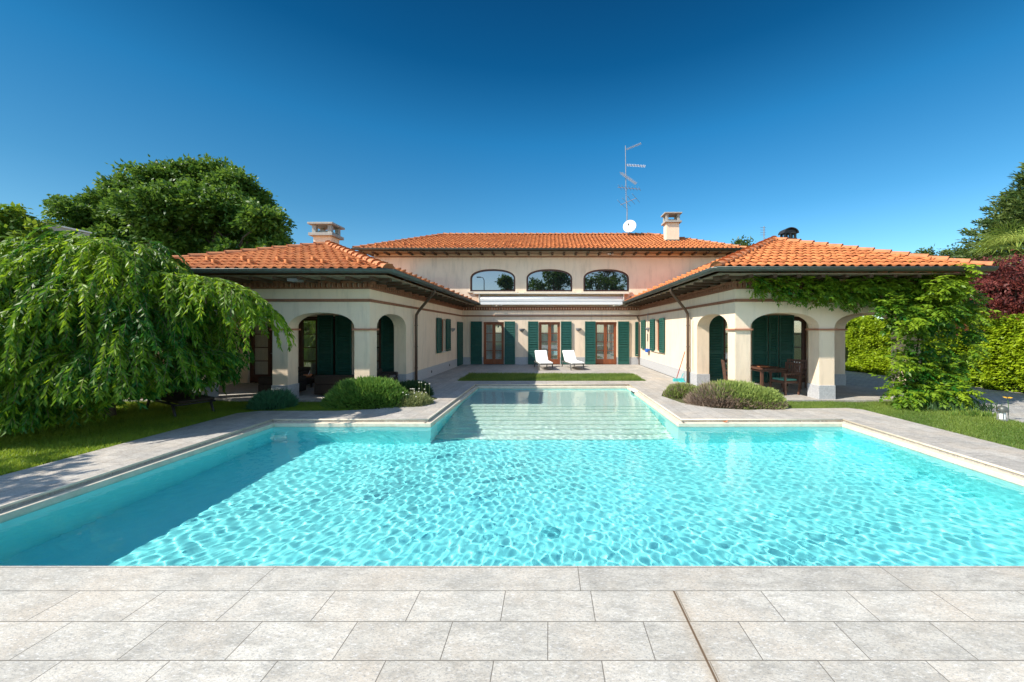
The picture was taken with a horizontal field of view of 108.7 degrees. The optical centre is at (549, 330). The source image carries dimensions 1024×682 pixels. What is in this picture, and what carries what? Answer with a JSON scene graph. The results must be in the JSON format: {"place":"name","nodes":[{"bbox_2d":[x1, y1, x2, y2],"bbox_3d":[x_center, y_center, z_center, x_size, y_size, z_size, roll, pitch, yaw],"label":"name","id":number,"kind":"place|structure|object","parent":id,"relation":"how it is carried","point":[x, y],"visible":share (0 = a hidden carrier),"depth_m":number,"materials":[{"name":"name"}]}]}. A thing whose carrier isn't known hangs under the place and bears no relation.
{"place":"outdoors","nodes":[
{"label":"outdoors","id":0,"kind":"place"},
{"bbox_2d":[0,400,373,475],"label":"lawn","id":1,"kind":"structure","parent":0,"point":[133,433],"depth_m":6.48,"materials":[{"name":"plant"}]},
{"bbox_2d":[0,225,295,435],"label":"weeping tree","id":2,"kind":"object","parent":1,"relation":"on","point":[94,326],"visible":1,"depth_m":6.01,"materials":[{"name":"green plant"}]},
{"bbox_2d":[146,385,215,416],"bbox_3d":[-8.172,1.526,8.057,1.923,0.534,0.652,0,0,28],"label":"garden lounger","id":3,"kind":"object","parent":1,"relation":"on","point":[178,398],"visible":0.57,"depth_m":7.70,"materials":[{"name":"black metal"}]},
{"bbox_2d":[244,387,299,409],"bbox_3d":[-6.373,1.546,8.418,1.147,0.474,0.967,0,0,0],"label":"mound shrub","id":4,"kind":"object","parent":1,"relation":"on","point":[273,399],"visible":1,"depth_m":8.20,"materials":[{"name":"green plant"}]},
{"bbox_2d":[319,375,407,409],"bbox_3d":[-4.277,1.442,8.552,2.172,0.821,1.078,0,0,0],"label":"mound shrub","id":5,"kind":"object","parent":1,"relation":"on","point":[369,392],"visible":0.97,"depth_m":8.28,"materials":[{"name":"green plant"}]},
{"bbox_2d":[125,383,325,401],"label":"porch floor","id":6,"kind":"structure","parent":0,"point":[239,392],"depth_m":9.91,"materials":[{"name":"grey stone"}]},
{"bbox_2d":[258,375,305,392],"bbox_3d":[-7.250,1.450,9.950,0.800,0.460,0.720,0,0,0],"label":"wicker armchair","id":7,"kind":"object","parent":6,"relation":"on","point":[265,383],"visible":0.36,"depth_m":9.59,"materials":[{"name":"brown wicker"}]},
{"bbox_2d":[271,367,310,384],"bbox_3d":[-7.900,1.410,11.200,0.750,0.540,0.700,0,0,0],"label":"wicker armchair","id":8,"kind":"object","parent":6,"relation":"on","point":[303,370],"visible":0.16,"depth_m":11.43,"materials":[{"name":"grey wicker"}]},
{"bbox_2d":[314,375,353,393],"bbox_3d":[-5.550,1.425,9.950,1.250,0.510,0.720,0,0,0],"label":"wicker sofa","id":9,"kind":"object","parent":6,"relation":"on","point":[323,384],"visible":0.43,"depth_m":9.59,"materials":[{"name":"brown wicker"}]},
{"bbox_2d":[377,368,397,381],"bbox_3d":[-4.950,1.420,10.900,0.600,0.520,0.700,0,0,0],"label":"wicker armchair","id":10,"kind":"object","parent":6,"relation":"on","point":[394,375],"visible":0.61,"depth_m":11.04,"materials":[{"name":"brown wicker"}]},
{"bbox_2d":[0,365,484,511],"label":"paving","id":11,"kind":"structure","parent":0,"point":[448,386],"depth_m":5.82,"materials":[{"name":"grey stone"}]},
{"bbox_2d":[374,405,420,409],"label":"gravel","id":12,"kind":"structure","parent":11,"relation":"on","point":[393,407],"depth_m":8.23,"materials":[{"name":"grey gravel"}]},
{"bbox_2d":[255,364,673,392],"bbox_3d":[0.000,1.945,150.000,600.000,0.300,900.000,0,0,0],"label":"ground","id":13,"kind":"structure","parent":0,"point":[555,364],"depth_m":19.34,"materials":[{"name":"grey stone"}]},
{"bbox_2d":[0,201,60,242],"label":"young tree","id":14,"kind":"object","parent":13,"relation":"on","point":[16,221],"visible":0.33,"depth_m":11.91,"materials":[{"name":"green plant"}]},
{"bbox_2d":[40,221,91,235],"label":"grey building","id":15,"kind":"structure","parent":13,"relation":"on","point":[87,233],"depth_m":16.34,"materials":[{"name":"white plastic"}]},
{"bbox_2d":[39,153,296,254],"bbox_3d":[-25.869,-5.546,25.040,18.969,14.837,8.689,0,0,0],"label":"broadleaf tree","id":16,"kind":"object","parent":13,"relation":"on","point":[187,205],"visible":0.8,"depth_m":23.38,"materials":[{"name":"green plant"}]},
{"bbox_2d":[0,566,1023,590],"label":"front coping","id":17,"kind":"object","parent":13,"relation":"on","point":[511,578],"visible":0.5,"depth_m":2.58,"materials":[{"name":"grey stone"}]},
{"bbox_2d":[138,212,998,398],"bbox_3d":[-0.237,-2.335,16.629,20.966,8.170,16.942,0,0,0],"label":"villa","id":18,"kind":"object","parent":13,"relation":"on","point":[420,308],"visible":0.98,"depth_m":12.09,"materials":[{"name":"beige paint"}]},
{"bbox_2d":[250,318,271,382],"bbox_3d":[-9.225,0.630,12.142,1.350,2.180,0.213,0,0,0],"label":"door","id":19,"kind":"structure","parent":18,"relation":"in","point":[261,346],"depth_m":12.21,"materials":[{"name":"brown wood"}]},
{"bbox_2d":[299,317,334,381],"bbox_3d":[-7.650,0.630,12.142,1.260,2.180,0.213,0,0,0],"label":"door","id":20,"kind":"structure","parent":18,"relation":"in","point":[308,326],"depth_m":12.21,"materials":[{"name":"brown wood"}]},
{"bbox_2d":[377,318,380,368],"bbox_3d":[-5.970,0.650,12.169,0.830,2.120,0.159,0,0,0],"label":"door","id":21,"kind":"structure","parent":18,"relation":"in","point":[379,322],"depth_m":12.09,"materials":[{"name":"brown wood"}]},
{"bbox_2d":[442,319,446,352],"bbox_3d":[-4.545,0.225,15.405,0.210,1.410,0.810,0,0,0],"label":"window","id":22,"kind":"structure","parent":18,"relation":"in","point":[442,319],"depth_m":15.70,"materials":[{"name":"brown wood"}]},
{"bbox_2d":[467,269,517,292],"bbox_3d":[-2.925,-2.554,18.875,2.570,1.228,0.230,0,0,0],"label":"window","id":23,"kind":"structure","parent":18,"relation":"in","point":[489,280],"depth_m":18.95,"materials":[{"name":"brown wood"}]},
{"bbox_2d":[484,322,503,363],"bbox_3d":[-2.880,0.655,19.012,1.060,2.190,0.213,0,0,0],"label":"door","id":24,"kind":"structure","parent":18,"relation":"in","point":[493,331],"depth_m":18.97,"materials":[{"name":"brown wood"}]},
{"bbox_2d":[539,322,559,363],"bbox_3d":[0.005,0.655,19.012,1.090,2.190,0.213,0,0,0],"label":"door","id":25,"kind":"structure","parent":18,"relation":"in","point":[549,332],"depth_m":19.08,"materials":[{"name":"brown wood"}]},
{"bbox_2d":[524,269,574,292],"bbox_3d":[-0.005,-2.554,18.875,2.610,1.228,0.230,0,0,0],"label":"window","id":26,"kind":"structure","parent":18,"relation":"in","point":[545,280],"depth_m":18.95,"materials":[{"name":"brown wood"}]},
{"bbox_2d":[596,322,615,363],"bbox_3d":[2.900,0.655,19.012,1.140,2.190,0.213,0,0,0],"label":"door","id":27,"kind":"structure","parent":18,"relation":"in","point":[605,331],"depth_m":19.09,"materials":[{"name":"brown wood"}]},
{"bbox_2d":[581,269,631,292],"bbox_3d":[2.930,-2.554,18.875,2.600,1.228,0.230,0,0,0],"label":"window","id":28,"kind":"structure","parent":18,"relation":"in","point":[602,280],"depth_m":18.95,"materials":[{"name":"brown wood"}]},
{"bbox_2d":[623,220,635,233],"bbox_3d":[4.626,-5.989,21.316,0.629,0.988,0.616,0,0,-30],"label":"satellite dish","id":29,"kind":"object","parent":18,"relation":"attached to","point":[629,226],"visible":0.98,"depth_m":21.38,"materials":[{"name":"white paint"}]},
{"bbox_2d":[618,142,644,232],"bbox_3d":[4.680,-8.325,21.426,1.334,5.551,1.753,0,0,42],"label":"tv antenna","id":30,"kind":"object","parent":18,"relation":"on","point":[628,178],"visible":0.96,"depth_m":21.64,"materials":[{"name":"silver metal"}]},
{"bbox_2d":[645,319,649,351],"bbox_3d":[4.560,0.105,17.050,0.120,1.810,0.400,0,0,0],"label":"pool brush","id":31,"kind":"object","parent":18,"relation":"hanging from","point":[647,350],"visible":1,"depth_m":17.09,"materials":[{"name":"silver metal"}]},
{"bbox_2d":[654,320,660,352],"bbox_3d":[4.695,0.225,15.650,0.210,1.410,0.800,0,0,0],"label":"window","id":32,"kind":"structure","parent":18,"relation":"in","point":[658,320],"depth_m":15.94,"materials":[{"name":"brown wood"}]},
{"bbox_2d":[724,319,727,380],"bbox_3d":[6.050,0.650,12.219,0.590,2.120,0.159,0,0,0],"label":"door","id":33,"kind":"structure","parent":18,"relation":"in","point":[725,323],"depth_m":12.27,"materials":[{"name":"brown wood"}]},
{"bbox_2d":[760,226,765,239],"bbox_3d":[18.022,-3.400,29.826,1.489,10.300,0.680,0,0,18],"label":"tv antenna","id":34,"kind":"object","parent":18,"relation":"on","point":[763,227],"visible":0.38,"depth_m":29.99,"materials":[{"name":"silver metal"}]},
{"bbox_2d":[794,317,805,381],"bbox_3d":[8.210,0.630,12.175,0.620,2.180,0.090,0,0,0],"label":"door","id":35,"kind":"structure","parent":18,"relation":"in","point":[803,323],"depth_m":12.14,"materials":[{"name":"brown wood"}]},
{"bbox_2d":[739,261,1000,411],"bbox_3d":[7.448,0.106,8.504,5.921,3.663,1.564,0,0,0],"label":"climbing vine","id":36,"kind":"object","parent":18,"relation":"attached to","point":[943,306],"visible":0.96,"depth_m":8.50,"materials":[{"name":"green plant"}]},
{"bbox_2d":[730,235,753,245],"bbox_3d":[16.344,-3.028,29.867,4.312,9.776,4.014,0,0,0],"label":"tree","id":37,"kind":"object","parent":13,"relation":"on","point":[740,242],"visible":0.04,"depth_m":29.80,"materials":[{"name":"green plant"}]},
{"bbox_2d":[910,244,950,280],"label":"tree","id":38,"kind":"object","parent":13,"relation":"on","point":[930,251],"visible":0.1,"depth_m":43.56,"materials":[{"name":"green plant"}]},
{"bbox_2d":[845,309,1023,392],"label":"hedge","id":39,"kind":"object","parent":13,"relation":"on","point":[1001,367],"visible":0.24,"depth_m":11.28,"materials":[{"name":"green plant"}]},
{"bbox_2d":[870,249,1023,334],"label":"maple tree","id":40,"kind":"object","parent":13,"relation":"on","point":[1009,300],"visible":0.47,"depth_m":11.55,"materials":[{"name":"red plant"}]},
{"bbox_2d":[936,242,964,257],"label":"tree","id":41,"kind":"object","parent":13,"relation":"on","point":[955,248],"visible":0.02,"depth_m":43.67,"materials":[{"name":"green plant"}]},
{"bbox_2d":[936,162,1023,297],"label":"conifer tree","id":42,"kind":"object","parent":13,"relation":"on","point":[1010,207],"visible":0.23,"depth_m":19.15,"materials":[{"name":"green plant"}]},
{"bbox_2d":[960,219,1023,278],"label":"palm tree","id":43,"kind":"object","parent":13,"relation":"on","point":[1003,239],"visible":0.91,"depth_m":13.73,"materials":[{"name":"green plant"}]},
{"bbox_2d":[0,388,1023,565],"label":"water","id":44,"kind":"structure","parent":0,"point":[552,477],"depth_m":4.00,"materials":[{"name":"blue liquid"}]},
{"bbox_2d":[0,591,1023,681],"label":"front paving","id":45,"kind":"structure","parent":0,"point":[511,636],"depth_m":2.09,"materials":[{"name":"grey stone"}]},
{"bbox_2d":[0,0,1023,318],"label":"sky","id":46,"kind":"structure","parent":0,"point":[879,124],"materials":[{"name":"blue"}]},
{"bbox_2d":[458,372,645,380],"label":"patio grass","id":47,"kind":"structure","parent":0,"point":[527,376],"depth_m":13.54,"materials":[{"name":"green plant"}]},
{"bbox_2d":[474,365,629,373],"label":"patio paving","id":48,"kind":"structure","parent":0,"point":[565,369],"depth_m":16.43,"materials":[{"name":"grey stone"}]},
{"bbox_2d":[534,350,552,370],"bbox_3d":[-0.283,1.356,16.848,0.652,0.813,1.818,0,0,-10],"label":"sun lounger","id":49,"kind":"object","parent":48,"relation":"on","point":[541,356],"visible":1,"depth_m":17.25,"materials":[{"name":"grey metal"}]},
{"bbox_2d":[562,350,584,370],"bbox_3d":[1.073,1.356,16.893,0.652,0.813,1.818,0,0,-12],"label":"sun lounger","id":50,"kind":"object","parent":48,"relation":"on","point":[569,356],"visible":0.99,"depth_m":17.28,"materials":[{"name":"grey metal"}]},
{"bbox_2d":[476,381,628,385],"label":"paving","id":51,"kind":"structure","parent":0,"point":[552,382],"depth_m":12.09,"materials":[{"name":"grey stone"}]},
{"bbox_2d":[662,395,755,409],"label":"bed soil","id":52,"kind":"structure","parent":0,"point":[680,400],"depth_m":8.95,"materials":[{"name":"brown soil"}]},
{"bbox_2d":[662,382,695,398],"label":"mound shrub","id":53,"kind":"object","parent":52,"relation":"on","point":[678,390],"visible":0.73,"depth_m":9.56,"materials":[{"name":"green plant"}]},
{"bbox_2d":[683,378,760,409],"bbox_3d":[4.296,1.491,8.755,2.252,0.684,1.342,0,0,0],"label":"mound shrub","id":54,"kind":"object","parent":52,"relation":"on","point":[730,393],"visible":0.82,"depth_m":8.44,"materials":[{"name":"green plant"}]},
{"bbox_2d":[689,382,895,401],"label":"porch floor","id":55,"kind":"structure","parent":0,"point":[848,393],"depth_m":9.99,"materials":[{"name":"grey stone"}]},
{"bbox_2d":[721,360,727,380],"bbox_3d":[5.397,1.300,10.758,0.590,0.845,0.536,0,0,20],"label":"garden chair","id":56,"kind":"object","parent":55,"relation":"on","point":[724,370],"visible":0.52,"depth_m":10.71,"materials":[{"name":"brown wood"}]},
{"bbox_2d":[750,365,788,391],"bbox_3d":[6.261,1.393,10.775,0.821,0.655,1.250,0,0,0],"label":"porch table","id":57,"kind":"object","parent":55,"relation":"on","point":[769,369],"visible":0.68,"depth_m":10.26,"materials":[{"name":"brown wood"}]},
{"bbox_2d":[768,362,802,395],"bbox_3d":[6.444,1.300,9.985,0.590,0.845,0.536,0,0,-12],"label":"garden chair","id":58,"kind":"object","parent":55,"relation":"on","point":[798,375],"visible":0.85,"depth_m":9.85,"materials":[{"name":"brown wood"}]},
{"bbox_2d":[773,377,796,380],"bbox_3d":[6.410,1.323,9.978,0.380,0.035,0.400,0,0,-12],"label":"seat cushion","id":59,"kind":"object","parent":58,"relation":"on","point":[782,378],"visible":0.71,"depth_m":9.94,"materials":[{"name":"teal fabric"}]},
{"bbox_2d":[781,359,806,389],"bbox_3d":[7.369,1.300,11.016,0.590,0.845,0.536,0,0,-40],"label":"garden chair","id":60,"kind":"object","parent":55,"relation":"on","point":[803,369],"visible":0.45,"depth_m":11.02,"materials":[{"name":"brown wood"}]},
{"bbox_2d":[617,365,1023,477],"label":"paving","id":61,"kind":"structure","parent":0,"point":[654,385],"depth_m":7.20,"materials":[{"name":"grey stone"}]},
{"bbox_2d":[673,352,684,381],"bbox_3d":[4.400,1.223,12.434,0.231,1.054,0.438,0,0,-11],"label":"broom","id":62,"kind":"object","parent":61,"relation":"on","point":[675,379],"visible":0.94,"depth_m":12.55,"materials":[{"name":"brown"}]},
{"bbox_2d":[678,373,685,381],"bbox_3d":[4.510,1.597,12.441,0.180,0.303,0.181,0,0,0],"label":"dustpan","id":63,"kind":"object","parent":61,"relation":"on","point":[681,379],"visible":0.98,"depth_m":12.50,"materials":[{"name":"teal plastic"}]},
{"bbox_2d":[758,400,1023,449],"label":"lawn","id":64,"kind":"structure","parent":0,"point":[943,425],"depth_m":6.89,"materials":[{"name":"plant"}]},
{"bbox_2d":[747,386,788,409],"bbox_3d":[4.932,1.545,8.451,1.121,0.577,0.924,0,0,0],"label":"mound shrub","id":65,"kind":"object","parent":64,"relation":"on","point":[769,398],"visible":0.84,"depth_m":8.21,"materials":[{"name":"green plant"}]},
{"bbox_2d":[908,400,1001,411],"bbox_3d":[8.970,1.641,8.094,1.981,0.259,0.843,0,0,0],"label":"weed clump","id":66,"kind":"object","parent":64,"relation":"on","point":[933,405],"visible":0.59,"depth_m":7.97,"materials":[{"name":"green plant"}]},
{"bbox_2d":[934,408,997,417],"bbox_3d":[8.769,1.693,7.591,1.350,0.154,0.496,0,0,0],"label":"weed clump","id":67,"kind":"object","parent":64,"relation":"on","point":[974,412],"visible":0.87,"depth_m":7.50,"materials":[{"name":"green plant"}]},
{"bbox_2d":[996,406,1008,420],"bbox_3d":[8.820,1.621,7.120,0.164,0.318,0.164,0,0,0],"label":"garden lamp","id":68,"kind":"object","parent":64,"relation":"on","point":[1002,410],"visible":0.89,"depth_m":7.08,"materials":[{"name":"silver metal"}]},
{"bbox_2d":[845,371,1023,421],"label":"cobble drive","id":69,"kind":"structure","parent":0,"point":[1015,402],"depth_m":10.25,"materials":[{"name":"stone"}]},
{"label":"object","id":70,"kind":"structure","parent":0,"visible":0},
{"bbox_2d":[393,382,433,407],"bbox_3d":[-3.360,1.532,8.765,1.207,0.545,1.000,0,0,0],"label":"mound shrub","id":71,"kind":"object","parent":70,"relation":"on","point":[416,398],"visible":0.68,"depth_m":8.53,"materials":[{"name":"green plant"}]},
{"bbox_2d":[399,380,434,396],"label":"mound shrub","id":72,"kind":"object","parent":70,"relation":"on","point":[414,385],"visible":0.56,"depth_m":9.71,"materials":[{"name":"green plant"}]},
{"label":"pool basin","id":73,"kind":"structure","parent":0,"visible":0},
{"bbox_2d":[0,386,1023,521],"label":"pool edge","id":74,"kind":"object","parent":73,"relation":"on","point":[39,503],"visible":0.69,"depth_m":6.26,"materials":[{"name":"beige stone"}]},
{"bbox_2d":[0,384,1023,508],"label":"pool coping bead","id":75,"kind":"object","parent":74,"relation":"on","point":[204,441],"visible":1,"depth_m":6.65,"materials":[{"name":"beige stone"}]}
]}

